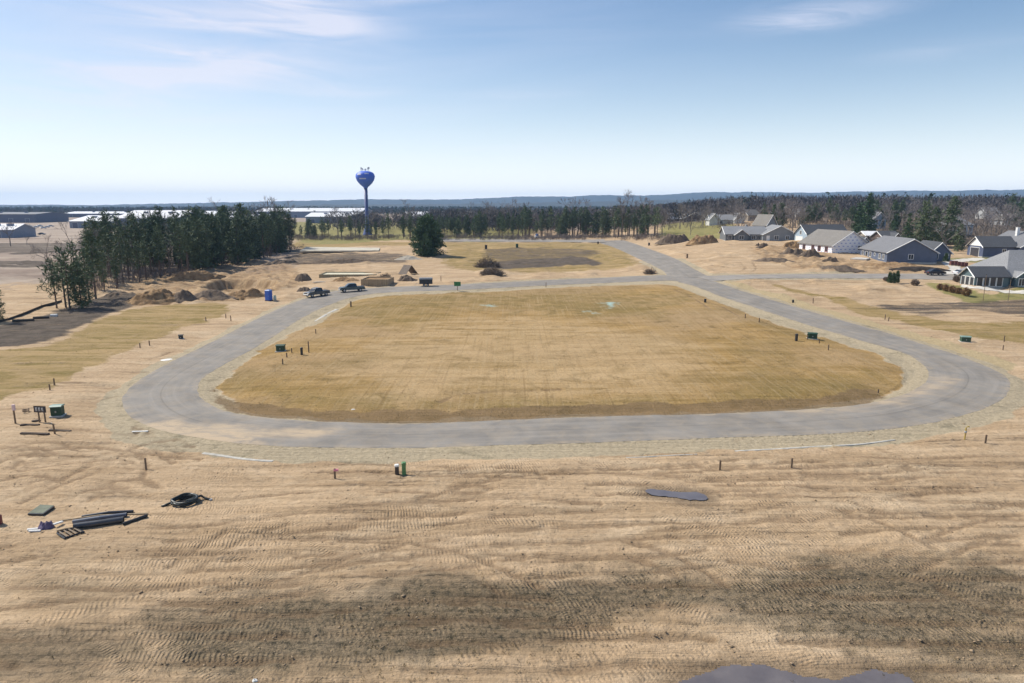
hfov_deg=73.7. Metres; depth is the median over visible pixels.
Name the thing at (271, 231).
pine tree
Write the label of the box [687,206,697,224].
bare tree
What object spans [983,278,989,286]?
window
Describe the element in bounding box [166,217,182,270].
pine tree
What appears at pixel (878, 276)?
side street
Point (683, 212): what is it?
bare tree
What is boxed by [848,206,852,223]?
conifer tree
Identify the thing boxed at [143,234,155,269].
pine tree
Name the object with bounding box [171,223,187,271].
pine tree
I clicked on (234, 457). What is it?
kerb
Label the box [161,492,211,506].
hose coil
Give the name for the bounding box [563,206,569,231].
pine tree
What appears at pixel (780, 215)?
bare tree
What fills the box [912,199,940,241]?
conifer tree
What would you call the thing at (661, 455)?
kerb
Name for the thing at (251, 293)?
dirt mound
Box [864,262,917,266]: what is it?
dirt mound
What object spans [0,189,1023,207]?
hills
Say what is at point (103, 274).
pine tree
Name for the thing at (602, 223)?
pine tree
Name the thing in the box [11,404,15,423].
marker post
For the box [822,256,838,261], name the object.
dirt mound
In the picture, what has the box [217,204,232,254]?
pine tree
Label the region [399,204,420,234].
bare tree
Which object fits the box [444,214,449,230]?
pine tree
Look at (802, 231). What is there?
pale blue house
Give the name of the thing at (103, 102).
sky
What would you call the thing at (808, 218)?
conifer tree
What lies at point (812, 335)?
utility box
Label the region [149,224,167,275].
pine tree
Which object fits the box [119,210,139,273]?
pine tree
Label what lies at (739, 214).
bare tree
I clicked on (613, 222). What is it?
pine tree
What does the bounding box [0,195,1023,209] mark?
hills
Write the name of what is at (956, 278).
shrub
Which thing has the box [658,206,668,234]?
bare tree
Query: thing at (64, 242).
bare tree
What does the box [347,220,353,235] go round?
pine tree
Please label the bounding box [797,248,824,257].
dirt mound
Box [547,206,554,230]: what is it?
pine tree
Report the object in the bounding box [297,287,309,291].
dirt mound
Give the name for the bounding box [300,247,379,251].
concrete pad
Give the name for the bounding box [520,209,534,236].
pine tree
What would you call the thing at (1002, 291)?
path
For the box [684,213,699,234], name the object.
bare tree
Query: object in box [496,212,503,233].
pine tree
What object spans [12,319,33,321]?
rolled mat
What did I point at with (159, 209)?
pine tree
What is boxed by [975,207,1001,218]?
pale bungalow
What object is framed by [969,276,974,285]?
window
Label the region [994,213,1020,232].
bare tree
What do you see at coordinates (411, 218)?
pine tree
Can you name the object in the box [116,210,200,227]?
warehouse
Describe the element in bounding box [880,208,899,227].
bare tree
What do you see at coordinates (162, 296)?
dirt mound
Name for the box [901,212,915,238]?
conifer tree
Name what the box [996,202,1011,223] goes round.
bare tree
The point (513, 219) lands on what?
pine tree
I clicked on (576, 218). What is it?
pine tree
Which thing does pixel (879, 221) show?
pale blue house
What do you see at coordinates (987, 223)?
bare tree
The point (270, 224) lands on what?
pine tree
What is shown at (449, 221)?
pine tree
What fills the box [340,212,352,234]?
bare tree
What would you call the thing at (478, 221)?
pine tree
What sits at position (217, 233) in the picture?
pine tree
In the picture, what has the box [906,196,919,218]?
bare tree
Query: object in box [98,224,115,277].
pine tree
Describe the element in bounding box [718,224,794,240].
grey house
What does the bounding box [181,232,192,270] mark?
pine tree
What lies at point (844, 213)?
conifer tree
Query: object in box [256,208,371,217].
warehouse
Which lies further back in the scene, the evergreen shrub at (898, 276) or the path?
the evergreen shrub at (898, 276)
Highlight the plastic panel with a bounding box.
[28,504,54,515]
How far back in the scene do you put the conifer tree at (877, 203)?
383.45 m
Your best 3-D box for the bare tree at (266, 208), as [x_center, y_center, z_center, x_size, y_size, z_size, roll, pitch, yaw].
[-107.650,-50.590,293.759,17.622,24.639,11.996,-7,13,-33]
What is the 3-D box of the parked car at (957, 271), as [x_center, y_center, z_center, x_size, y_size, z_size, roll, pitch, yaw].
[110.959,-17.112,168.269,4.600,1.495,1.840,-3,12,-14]
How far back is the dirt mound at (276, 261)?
231.50 m
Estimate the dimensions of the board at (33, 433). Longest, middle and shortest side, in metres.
2.400 x 0.320 x 0.170 m
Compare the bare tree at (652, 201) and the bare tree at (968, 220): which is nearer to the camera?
the bare tree at (968, 220)
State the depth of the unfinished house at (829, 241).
214.43 m
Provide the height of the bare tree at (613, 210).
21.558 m
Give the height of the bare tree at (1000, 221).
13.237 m
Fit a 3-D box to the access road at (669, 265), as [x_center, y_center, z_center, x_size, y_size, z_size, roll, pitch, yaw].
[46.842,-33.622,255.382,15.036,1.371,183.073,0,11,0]
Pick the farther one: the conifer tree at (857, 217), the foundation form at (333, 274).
the conifer tree at (857, 217)
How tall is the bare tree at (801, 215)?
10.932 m
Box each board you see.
[20,424,39,425]
[20,432,49,434]
[33,406,45,422]
[48,429,71,431]
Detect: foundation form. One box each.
[319,272,380,277]
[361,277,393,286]
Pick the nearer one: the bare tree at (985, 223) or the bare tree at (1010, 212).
the bare tree at (985, 223)
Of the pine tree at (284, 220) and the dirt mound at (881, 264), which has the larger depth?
the pine tree at (284, 220)
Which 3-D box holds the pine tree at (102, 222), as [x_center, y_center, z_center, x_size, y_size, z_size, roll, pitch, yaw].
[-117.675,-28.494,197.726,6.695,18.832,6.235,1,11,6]
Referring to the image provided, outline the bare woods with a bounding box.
[2,192,1023,232]
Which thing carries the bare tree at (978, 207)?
on the ground
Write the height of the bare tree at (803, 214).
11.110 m
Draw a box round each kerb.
[202,452,272,461]
[315,309,337,320]
[626,454,696,457]
[734,439,895,451]
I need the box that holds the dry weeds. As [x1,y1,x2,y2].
[0,261,1023,682]
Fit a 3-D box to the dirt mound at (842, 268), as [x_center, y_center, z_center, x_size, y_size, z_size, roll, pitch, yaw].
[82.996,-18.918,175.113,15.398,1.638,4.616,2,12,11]
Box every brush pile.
[473,255,499,267]
[478,265,506,276]
[643,267,657,273]
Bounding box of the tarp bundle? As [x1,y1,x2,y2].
[27,521,62,531]
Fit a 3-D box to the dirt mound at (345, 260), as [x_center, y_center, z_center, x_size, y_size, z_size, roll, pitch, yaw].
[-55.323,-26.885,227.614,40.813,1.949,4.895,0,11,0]
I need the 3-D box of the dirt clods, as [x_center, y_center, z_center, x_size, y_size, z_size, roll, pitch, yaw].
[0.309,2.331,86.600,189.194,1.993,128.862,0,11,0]
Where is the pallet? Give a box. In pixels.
[56,528,84,538]
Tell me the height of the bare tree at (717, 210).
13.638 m
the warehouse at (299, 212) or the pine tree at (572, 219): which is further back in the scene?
the warehouse at (299, 212)
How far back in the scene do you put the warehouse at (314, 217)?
748.95 m
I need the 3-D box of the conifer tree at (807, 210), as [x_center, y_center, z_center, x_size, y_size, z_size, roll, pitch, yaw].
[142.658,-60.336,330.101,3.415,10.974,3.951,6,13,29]
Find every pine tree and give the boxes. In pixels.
[0,290,4,319]
[36,257,67,307]
[37,246,73,307]
[50,250,85,308]
[52,240,95,294]
[61,256,95,308]
[68,247,98,298]
[75,220,92,245]
[79,227,105,298]
[80,236,95,287]
[83,216,109,278]
[95,241,109,282]
[96,211,118,273]
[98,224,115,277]
[98,260,107,291]
[99,207,116,258]
[109,246,123,284]
[110,211,121,267]
[110,226,127,281]
[110,256,119,288]
[112,219,125,271]
[114,225,133,273]
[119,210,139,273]
[120,238,133,277]
[124,215,148,273]
[129,241,145,282]
[137,240,150,279]
[138,212,148,265]
[139,234,150,274]
[140,219,155,268]
[142,212,170,268]
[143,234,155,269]
[148,228,164,277]
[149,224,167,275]
[152,205,167,240]
[165,205,180,260]
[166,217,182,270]
[170,218,196,268]
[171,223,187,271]
[173,204,203,260]
[177,220,193,271]
[181,215,218,269]
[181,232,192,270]
[200,214,216,267]
[201,217,225,262]
[203,211,227,265]
[210,218,220,266]
[216,212,227,263]
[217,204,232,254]
[222,216,235,240]
[223,214,254,264]
[229,203,259,259]
[247,215,264,258]
[254,212,269,257]
[254,216,268,252]
[261,230,271,256]
[264,212,276,255]
[264,213,276,256]
[267,210,284,250]
[271,215,289,252]
[272,222,280,253]
[273,204,292,247]
[276,204,288,251]
[284,209,294,251]
[304,219,309,232]
[309,220,313,239]
[310,226,317,236]
[314,216,325,235]
[338,220,344,239]
[346,215,354,234]
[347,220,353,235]
[363,217,369,238]
[380,218,385,232]
[384,213,391,238]
[399,215,406,237]
[406,213,413,238]
[406,219,411,235]
[436,215,442,227]
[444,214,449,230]
[447,217,453,230]
[449,219,454,236]
[453,219,461,236]
[462,214,471,235]
[463,218,466,236]
[470,219,479,234]
[474,211,486,236]
[482,214,487,236]
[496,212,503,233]
[496,218,499,236]
[500,216,505,235]
[504,213,512,230]
[510,213,516,233]
[515,215,519,233]
[519,210,525,236]
[520,205,528,234]
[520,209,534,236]
[523,211,530,233]
[526,208,532,233]
[534,220,537,233]
[538,209,545,231]
[539,215,545,235]
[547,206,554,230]
[554,213,560,233]
[556,214,567,235]
[558,219,562,230]
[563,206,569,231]
[569,208,575,233]
[571,208,578,234]
[576,207,583,233]
[578,211,590,235]
[581,206,590,230]
[588,211,600,234]
[597,209,612,235]
[599,206,607,227]
[600,219,604,237]
[611,213,616,229]
[613,207,621,237]
[624,207,632,235]
[631,214,636,234]
[636,205,645,230]
[637,215,649,235]
[640,204,650,232]
[645,207,661,235]
[647,205,662,233]
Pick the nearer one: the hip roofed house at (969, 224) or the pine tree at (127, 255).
the pine tree at (127, 255)
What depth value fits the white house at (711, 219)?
368.65 m
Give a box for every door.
[72,222,77,227]
[265,292,268,299]
[970,247,979,256]
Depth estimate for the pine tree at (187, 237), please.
195.66 m
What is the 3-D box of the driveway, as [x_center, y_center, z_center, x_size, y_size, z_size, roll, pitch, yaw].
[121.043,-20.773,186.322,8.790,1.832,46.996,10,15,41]
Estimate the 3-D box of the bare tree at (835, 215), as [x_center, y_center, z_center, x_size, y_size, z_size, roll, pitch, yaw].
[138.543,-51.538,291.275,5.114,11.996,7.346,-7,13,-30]
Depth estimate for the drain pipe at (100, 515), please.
44.91 m
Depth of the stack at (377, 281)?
164.08 m
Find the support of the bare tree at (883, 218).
on the ground
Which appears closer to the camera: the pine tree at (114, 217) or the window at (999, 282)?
the window at (999, 282)
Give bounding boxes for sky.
[0,0,1023,204]
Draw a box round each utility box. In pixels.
[49,404,66,417]
[275,344,285,351]
[806,332,817,339]
[958,335,971,342]
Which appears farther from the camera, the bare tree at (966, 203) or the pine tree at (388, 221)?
the bare tree at (966, 203)
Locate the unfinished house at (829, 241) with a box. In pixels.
[798,229,869,252]
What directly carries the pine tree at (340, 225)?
on the ground
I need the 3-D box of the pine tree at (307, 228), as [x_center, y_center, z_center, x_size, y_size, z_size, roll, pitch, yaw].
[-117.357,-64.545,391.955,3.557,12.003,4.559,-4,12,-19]
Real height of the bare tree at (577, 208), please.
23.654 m
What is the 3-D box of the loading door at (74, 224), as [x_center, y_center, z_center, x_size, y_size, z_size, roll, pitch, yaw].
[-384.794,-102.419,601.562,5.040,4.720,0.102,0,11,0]
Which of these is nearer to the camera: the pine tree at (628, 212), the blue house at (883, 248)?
the blue house at (883, 248)
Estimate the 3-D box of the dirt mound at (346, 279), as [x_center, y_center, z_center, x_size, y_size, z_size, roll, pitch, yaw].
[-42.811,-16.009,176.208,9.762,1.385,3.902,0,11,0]
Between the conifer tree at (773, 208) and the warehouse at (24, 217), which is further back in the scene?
the warehouse at (24, 217)
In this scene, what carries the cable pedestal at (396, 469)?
on the ground
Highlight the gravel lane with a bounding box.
[443,239,605,241]
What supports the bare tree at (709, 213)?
on the ground
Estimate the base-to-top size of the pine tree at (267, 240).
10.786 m
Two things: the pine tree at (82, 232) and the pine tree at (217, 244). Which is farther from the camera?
the pine tree at (217, 244)
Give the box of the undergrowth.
[84,213,1023,291]
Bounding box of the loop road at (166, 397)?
[122,275,1009,447]
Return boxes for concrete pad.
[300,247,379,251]
[850,257,869,260]
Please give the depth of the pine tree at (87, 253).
161.69 m
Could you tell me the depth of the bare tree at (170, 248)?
204.33 m
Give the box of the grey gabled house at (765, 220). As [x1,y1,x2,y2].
[751,214,777,226]
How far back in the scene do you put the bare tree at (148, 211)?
243.32 m
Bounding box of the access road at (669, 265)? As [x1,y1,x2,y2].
[599,240,706,277]
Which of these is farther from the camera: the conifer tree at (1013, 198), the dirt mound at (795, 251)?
the conifer tree at (1013, 198)
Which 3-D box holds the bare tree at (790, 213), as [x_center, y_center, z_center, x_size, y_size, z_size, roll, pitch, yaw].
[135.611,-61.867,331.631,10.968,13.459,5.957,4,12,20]
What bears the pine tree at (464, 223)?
on the ground
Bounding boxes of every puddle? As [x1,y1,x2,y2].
[645,489,707,499]
[679,663,913,682]
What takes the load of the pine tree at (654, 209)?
on the ground
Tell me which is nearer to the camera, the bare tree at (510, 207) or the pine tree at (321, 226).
the pine tree at (321, 226)
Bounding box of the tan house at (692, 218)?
[684,212,704,221]
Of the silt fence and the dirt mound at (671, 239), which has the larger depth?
the dirt mound at (671, 239)
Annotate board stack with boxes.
[398,265,417,274]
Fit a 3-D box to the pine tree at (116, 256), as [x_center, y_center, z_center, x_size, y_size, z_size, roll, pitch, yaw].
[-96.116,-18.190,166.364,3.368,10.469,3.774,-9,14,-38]
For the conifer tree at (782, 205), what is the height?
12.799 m
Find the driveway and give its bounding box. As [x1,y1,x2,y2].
[941,258,984,273]
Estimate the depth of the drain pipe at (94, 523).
43.46 m
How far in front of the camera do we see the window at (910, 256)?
188.57 m
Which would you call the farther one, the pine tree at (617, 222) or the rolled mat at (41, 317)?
the pine tree at (617, 222)
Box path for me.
[962,284,1023,293]
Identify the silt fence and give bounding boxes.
[0,299,61,321]
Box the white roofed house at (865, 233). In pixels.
[857,231,875,239]
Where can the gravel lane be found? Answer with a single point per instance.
(523, 240)
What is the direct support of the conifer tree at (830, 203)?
on the ground
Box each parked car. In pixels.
[924,269,946,274]
[952,269,960,275]
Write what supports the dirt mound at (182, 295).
on the ground
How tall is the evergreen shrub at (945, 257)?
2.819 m
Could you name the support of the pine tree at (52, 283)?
on the ground
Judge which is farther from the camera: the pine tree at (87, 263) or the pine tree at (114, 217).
the pine tree at (114, 217)
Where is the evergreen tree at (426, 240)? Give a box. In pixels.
[408,213,447,256]
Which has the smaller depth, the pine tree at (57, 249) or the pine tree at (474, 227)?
the pine tree at (57, 249)
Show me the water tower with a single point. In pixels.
(365, 179)
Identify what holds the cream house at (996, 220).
on the ground
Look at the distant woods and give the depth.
1707.27 m
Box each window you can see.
[908,254,913,259]
[960,275,965,283]
[965,276,969,284]
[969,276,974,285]
[976,278,982,285]
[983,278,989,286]
[989,278,996,286]
[996,278,1002,286]
[1018,278,1023,285]
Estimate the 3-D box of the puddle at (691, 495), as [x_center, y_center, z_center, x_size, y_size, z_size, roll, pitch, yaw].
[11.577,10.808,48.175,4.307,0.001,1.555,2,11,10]
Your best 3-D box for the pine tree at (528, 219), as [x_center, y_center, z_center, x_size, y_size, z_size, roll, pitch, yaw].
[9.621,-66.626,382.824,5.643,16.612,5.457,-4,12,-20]
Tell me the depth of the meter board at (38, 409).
64.19 m
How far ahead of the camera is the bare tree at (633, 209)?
360.40 m
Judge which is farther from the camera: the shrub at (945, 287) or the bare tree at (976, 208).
the bare tree at (976, 208)
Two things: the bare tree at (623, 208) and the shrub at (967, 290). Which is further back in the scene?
the bare tree at (623, 208)
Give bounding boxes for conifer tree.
[770,204,778,223]
[776,202,787,225]
[805,205,810,223]
[805,211,812,222]
[811,207,819,222]
[813,204,822,220]
[826,198,833,216]
[827,207,835,223]
[841,209,846,224]
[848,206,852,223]
[849,202,863,231]
[853,192,877,232]
[874,199,881,211]
[887,202,901,225]
[888,215,899,233]
[899,200,905,213]
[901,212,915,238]
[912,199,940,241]
[927,205,947,241]
[940,195,962,244]
[951,224,966,251]
[1005,193,1018,214]
[1011,198,1023,227]
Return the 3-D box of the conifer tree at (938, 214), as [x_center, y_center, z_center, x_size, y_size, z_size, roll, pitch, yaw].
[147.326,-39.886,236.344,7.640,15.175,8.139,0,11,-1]
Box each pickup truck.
[303,287,329,296]
[338,283,365,291]
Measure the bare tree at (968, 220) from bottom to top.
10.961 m
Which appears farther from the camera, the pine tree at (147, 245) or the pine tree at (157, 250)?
the pine tree at (147, 245)
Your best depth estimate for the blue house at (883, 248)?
189.72 m
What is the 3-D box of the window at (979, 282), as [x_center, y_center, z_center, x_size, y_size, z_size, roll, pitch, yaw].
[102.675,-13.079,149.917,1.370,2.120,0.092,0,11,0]
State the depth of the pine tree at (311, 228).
385.75 m
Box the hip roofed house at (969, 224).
[943,216,974,234]
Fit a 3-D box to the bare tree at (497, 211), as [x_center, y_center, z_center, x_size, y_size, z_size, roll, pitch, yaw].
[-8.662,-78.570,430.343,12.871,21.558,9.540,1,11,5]
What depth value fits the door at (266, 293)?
143.40 m
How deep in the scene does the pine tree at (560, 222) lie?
373.28 m
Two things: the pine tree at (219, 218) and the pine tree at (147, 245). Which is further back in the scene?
the pine tree at (219, 218)
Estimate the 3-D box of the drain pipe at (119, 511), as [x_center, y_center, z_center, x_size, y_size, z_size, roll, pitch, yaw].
[-26.792,11.381,45.265,3.072,0.287,0.188,-3,12,-14]
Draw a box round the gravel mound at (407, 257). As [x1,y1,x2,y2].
[394,255,420,259]
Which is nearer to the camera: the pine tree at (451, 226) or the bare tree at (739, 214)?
the bare tree at (739, 214)
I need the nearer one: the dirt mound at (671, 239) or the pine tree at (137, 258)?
the pine tree at (137, 258)
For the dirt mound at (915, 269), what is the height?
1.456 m
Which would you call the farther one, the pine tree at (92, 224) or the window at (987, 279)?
the pine tree at (92, 224)
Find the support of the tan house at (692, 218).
on the ground
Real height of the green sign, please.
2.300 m
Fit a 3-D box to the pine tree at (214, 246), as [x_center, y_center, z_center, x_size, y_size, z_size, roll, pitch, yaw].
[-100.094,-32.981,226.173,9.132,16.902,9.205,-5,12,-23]
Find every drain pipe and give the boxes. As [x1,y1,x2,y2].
[60,513,147,520]
[72,512,127,523]
[73,516,124,528]
[81,510,133,516]
[122,514,147,524]
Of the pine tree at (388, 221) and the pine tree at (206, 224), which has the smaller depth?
the pine tree at (206, 224)
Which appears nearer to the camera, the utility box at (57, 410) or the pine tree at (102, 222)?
the utility box at (57, 410)
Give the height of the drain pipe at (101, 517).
0.416 m
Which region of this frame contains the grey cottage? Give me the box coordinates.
[740,209,758,220]
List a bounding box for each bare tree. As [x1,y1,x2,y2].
[0,222,16,245]
[29,235,70,272]
[38,220,93,270]
[77,227,124,270]
[111,216,147,276]
[135,209,171,229]
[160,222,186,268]
[201,199,234,216]
[244,197,278,251]
[273,200,294,226]
[285,214,303,249]
[323,207,339,236]
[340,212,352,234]
[346,207,366,233]
[360,211,386,226]
[389,199,417,236]
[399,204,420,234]
[458,201,477,224]
[476,201,490,216]
[485,202,498,232]
[490,200,508,232]
[497,198,519,232]
[518,202,533,232]
[556,196,596,235]
[606,199,626,236]
[607,188,636,234]
[618,192,633,232]
[628,195,646,231]
[633,206,652,224]
[635,197,650,231]
[640,199,662,234]
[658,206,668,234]
[662,207,678,229]
[674,203,694,224]
[678,202,690,228]
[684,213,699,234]
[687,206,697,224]
[698,205,711,226]
[708,200,724,222]
[724,198,745,214]
[730,198,750,223]
[731,206,748,224]
[772,209,789,224]
[781,201,794,227]
[783,201,797,227]
[787,202,801,230]
[795,203,807,227]
[796,208,808,223]
[798,207,810,226]
[808,201,829,222]
[820,206,836,222]
[828,206,843,223]
[877,203,891,229]
[877,208,890,230]
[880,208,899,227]
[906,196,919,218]
[908,196,921,218]
[926,219,966,245]
[956,217,973,244]
[960,196,972,218]
[960,211,978,234]
[964,206,979,233]
[971,212,996,235]
[973,205,990,223]
[973,213,994,235]
[981,205,992,229]
[984,211,999,235]
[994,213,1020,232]
[995,207,1016,233]
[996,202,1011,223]
[998,207,1023,230]
[1001,203,1018,233]
[1002,207,1021,228]
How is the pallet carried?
on the ground
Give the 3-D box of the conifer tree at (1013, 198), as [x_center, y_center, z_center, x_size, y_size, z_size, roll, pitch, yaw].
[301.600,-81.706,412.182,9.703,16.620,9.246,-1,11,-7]
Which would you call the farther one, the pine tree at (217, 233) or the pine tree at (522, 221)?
the pine tree at (522, 221)
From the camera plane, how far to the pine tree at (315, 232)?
393.90 m
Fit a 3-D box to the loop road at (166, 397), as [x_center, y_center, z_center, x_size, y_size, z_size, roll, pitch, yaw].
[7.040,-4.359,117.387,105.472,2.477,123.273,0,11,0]
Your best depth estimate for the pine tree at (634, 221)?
348.54 m
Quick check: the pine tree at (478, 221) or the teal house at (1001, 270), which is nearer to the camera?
the teal house at (1001, 270)
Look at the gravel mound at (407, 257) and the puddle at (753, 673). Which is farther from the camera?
the gravel mound at (407, 257)
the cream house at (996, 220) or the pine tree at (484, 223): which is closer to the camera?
the cream house at (996, 220)
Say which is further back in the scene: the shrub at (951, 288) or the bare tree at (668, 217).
the bare tree at (668, 217)
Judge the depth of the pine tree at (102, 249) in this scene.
170.38 m
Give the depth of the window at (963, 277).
153.64 m
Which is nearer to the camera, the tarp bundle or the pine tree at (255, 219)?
the tarp bundle
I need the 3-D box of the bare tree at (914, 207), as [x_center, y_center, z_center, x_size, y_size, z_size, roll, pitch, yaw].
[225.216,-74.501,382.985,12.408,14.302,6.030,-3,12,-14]
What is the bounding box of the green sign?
[454,282,460,290]
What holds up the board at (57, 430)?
on the ground
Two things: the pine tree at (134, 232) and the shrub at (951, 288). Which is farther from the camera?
the pine tree at (134, 232)
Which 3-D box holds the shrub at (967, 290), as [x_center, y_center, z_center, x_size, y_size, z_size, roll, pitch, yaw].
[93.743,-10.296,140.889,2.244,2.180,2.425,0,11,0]
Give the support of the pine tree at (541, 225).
on the ground
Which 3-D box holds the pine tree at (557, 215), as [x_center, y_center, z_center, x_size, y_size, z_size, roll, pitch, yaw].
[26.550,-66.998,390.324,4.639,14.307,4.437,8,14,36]
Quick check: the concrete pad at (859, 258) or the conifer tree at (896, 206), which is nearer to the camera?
the concrete pad at (859, 258)
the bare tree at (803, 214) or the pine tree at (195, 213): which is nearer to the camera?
the pine tree at (195, 213)
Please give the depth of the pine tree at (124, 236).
191.68 m
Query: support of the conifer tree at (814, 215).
on the ground
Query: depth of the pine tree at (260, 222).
254.99 m
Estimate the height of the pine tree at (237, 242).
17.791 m
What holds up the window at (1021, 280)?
in the teal house at (1001, 270)
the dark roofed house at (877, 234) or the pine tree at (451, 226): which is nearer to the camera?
the dark roofed house at (877, 234)
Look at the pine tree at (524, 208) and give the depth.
388.86 m
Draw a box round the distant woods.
[0,202,685,211]
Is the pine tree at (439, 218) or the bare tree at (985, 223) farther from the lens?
the pine tree at (439, 218)
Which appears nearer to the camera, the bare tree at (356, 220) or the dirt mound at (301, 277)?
the dirt mound at (301, 277)
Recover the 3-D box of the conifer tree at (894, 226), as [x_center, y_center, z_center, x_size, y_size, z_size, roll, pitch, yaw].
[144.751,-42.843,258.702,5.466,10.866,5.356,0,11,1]
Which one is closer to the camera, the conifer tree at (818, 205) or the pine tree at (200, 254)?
the pine tree at (200, 254)
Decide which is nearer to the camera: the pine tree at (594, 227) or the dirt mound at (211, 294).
the dirt mound at (211, 294)
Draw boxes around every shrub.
[887,272,892,282]
[890,272,896,282]
[896,271,900,282]
[911,279,919,285]
[936,283,943,289]
[942,284,949,290]
[943,253,949,261]
[948,285,956,292]
[952,275,959,281]
[955,286,962,293]
[961,287,971,295]
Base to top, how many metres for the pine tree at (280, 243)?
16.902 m
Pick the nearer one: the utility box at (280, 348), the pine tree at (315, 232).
the utility box at (280, 348)
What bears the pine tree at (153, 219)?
on the ground
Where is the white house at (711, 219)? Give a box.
[705,213,744,225]
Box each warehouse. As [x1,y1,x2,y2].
[0,212,68,222]
[67,211,125,216]
[69,215,119,227]
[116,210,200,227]
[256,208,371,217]
[305,212,364,222]
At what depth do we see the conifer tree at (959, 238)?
219.45 m
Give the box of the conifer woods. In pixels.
[2,192,1016,229]
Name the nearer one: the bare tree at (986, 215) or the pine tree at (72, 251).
the pine tree at (72, 251)
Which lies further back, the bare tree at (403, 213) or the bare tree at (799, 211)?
the bare tree at (403, 213)
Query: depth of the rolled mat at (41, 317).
121.94 m
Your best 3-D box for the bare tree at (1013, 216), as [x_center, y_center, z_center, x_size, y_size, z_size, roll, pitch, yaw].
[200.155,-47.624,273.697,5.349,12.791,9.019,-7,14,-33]
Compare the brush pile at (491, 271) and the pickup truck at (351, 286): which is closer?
the pickup truck at (351, 286)
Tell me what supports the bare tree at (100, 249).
on the ground
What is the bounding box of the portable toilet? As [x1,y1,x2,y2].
[265,289,272,300]
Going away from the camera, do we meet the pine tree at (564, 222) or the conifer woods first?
the pine tree at (564, 222)
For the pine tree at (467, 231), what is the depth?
394.69 m
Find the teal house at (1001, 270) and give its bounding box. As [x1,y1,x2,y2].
[958,250,1023,288]
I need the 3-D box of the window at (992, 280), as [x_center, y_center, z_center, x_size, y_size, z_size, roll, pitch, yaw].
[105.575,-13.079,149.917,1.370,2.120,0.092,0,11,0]
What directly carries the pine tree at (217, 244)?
on the ground
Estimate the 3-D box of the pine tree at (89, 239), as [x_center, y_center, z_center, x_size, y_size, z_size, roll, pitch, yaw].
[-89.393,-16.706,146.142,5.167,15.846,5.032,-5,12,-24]
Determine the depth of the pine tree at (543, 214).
389.48 m
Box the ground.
[0,211,1023,682]
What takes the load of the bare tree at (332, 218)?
on the ground
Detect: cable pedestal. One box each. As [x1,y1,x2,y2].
[394,464,398,474]
[401,461,405,474]
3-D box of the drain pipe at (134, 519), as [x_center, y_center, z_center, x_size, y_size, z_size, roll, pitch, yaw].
[-24.380,11.530,44.231,0.309,0.247,1.562,8,14,35]
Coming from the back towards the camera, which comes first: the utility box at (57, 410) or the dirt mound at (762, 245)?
the dirt mound at (762, 245)
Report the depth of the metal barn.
429.61 m
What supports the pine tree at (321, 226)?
on the ground
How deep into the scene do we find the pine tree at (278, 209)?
297.68 m
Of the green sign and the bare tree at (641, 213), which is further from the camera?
the bare tree at (641, 213)
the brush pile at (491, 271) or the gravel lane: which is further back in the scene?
the gravel lane
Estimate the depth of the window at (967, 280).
152.30 m
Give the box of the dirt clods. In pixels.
[2,303,1022,682]
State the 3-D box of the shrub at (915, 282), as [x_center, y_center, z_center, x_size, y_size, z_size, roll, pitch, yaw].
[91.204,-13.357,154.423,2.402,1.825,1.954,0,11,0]
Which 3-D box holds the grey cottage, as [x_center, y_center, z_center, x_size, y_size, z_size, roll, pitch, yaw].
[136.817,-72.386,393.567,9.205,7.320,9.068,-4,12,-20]
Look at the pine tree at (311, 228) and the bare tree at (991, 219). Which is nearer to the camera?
the bare tree at (991, 219)
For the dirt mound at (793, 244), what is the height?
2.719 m
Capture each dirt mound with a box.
[102,291,135,296]
[127,288,174,305]
[163,270,225,281]
[173,289,199,302]
[194,289,237,299]
[228,288,264,298]
[268,259,297,264]
[289,258,369,263]
[295,273,311,281]
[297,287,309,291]
[331,277,358,281]
[397,275,417,280]
[655,234,689,243]
[685,235,717,244]
[753,257,794,262]
[755,243,767,247]
[779,247,803,255]
[782,241,798,248]
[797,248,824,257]
[819,265,867,271]
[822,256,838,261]
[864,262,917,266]
[889,266,950,271]
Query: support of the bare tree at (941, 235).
on the ground
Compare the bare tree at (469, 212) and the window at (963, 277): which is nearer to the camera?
the window at (963, 277)
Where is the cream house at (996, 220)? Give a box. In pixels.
[991,213,1013,225]
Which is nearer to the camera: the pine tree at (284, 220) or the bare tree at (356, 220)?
the pine tree at (284, 220)
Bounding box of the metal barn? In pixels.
[0,224,36,237]
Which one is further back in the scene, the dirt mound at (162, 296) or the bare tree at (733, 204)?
the bare tree at (733, 204)
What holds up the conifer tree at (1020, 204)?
on the ground
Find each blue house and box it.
[794,224,846,240]
[858,235,953,263]
[868,212,885,227]
[965,227,1023,257]
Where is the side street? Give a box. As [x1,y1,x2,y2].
[699,274,960,280]
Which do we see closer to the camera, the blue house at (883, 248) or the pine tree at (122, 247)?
the pine tree at (122, 247)
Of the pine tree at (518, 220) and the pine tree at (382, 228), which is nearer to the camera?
the pine tree at (382, 228)
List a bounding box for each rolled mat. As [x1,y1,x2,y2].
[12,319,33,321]
[33,316,48,318]
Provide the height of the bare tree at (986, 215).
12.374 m
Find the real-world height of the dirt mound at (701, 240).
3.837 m
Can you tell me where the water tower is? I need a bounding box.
[355,167,374,234]
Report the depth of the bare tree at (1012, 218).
274.46 m
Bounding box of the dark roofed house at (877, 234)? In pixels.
[869,231,900,240]
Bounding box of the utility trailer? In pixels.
[419,277,432,285]
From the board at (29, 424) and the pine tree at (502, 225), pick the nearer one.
the board at (29, 424)

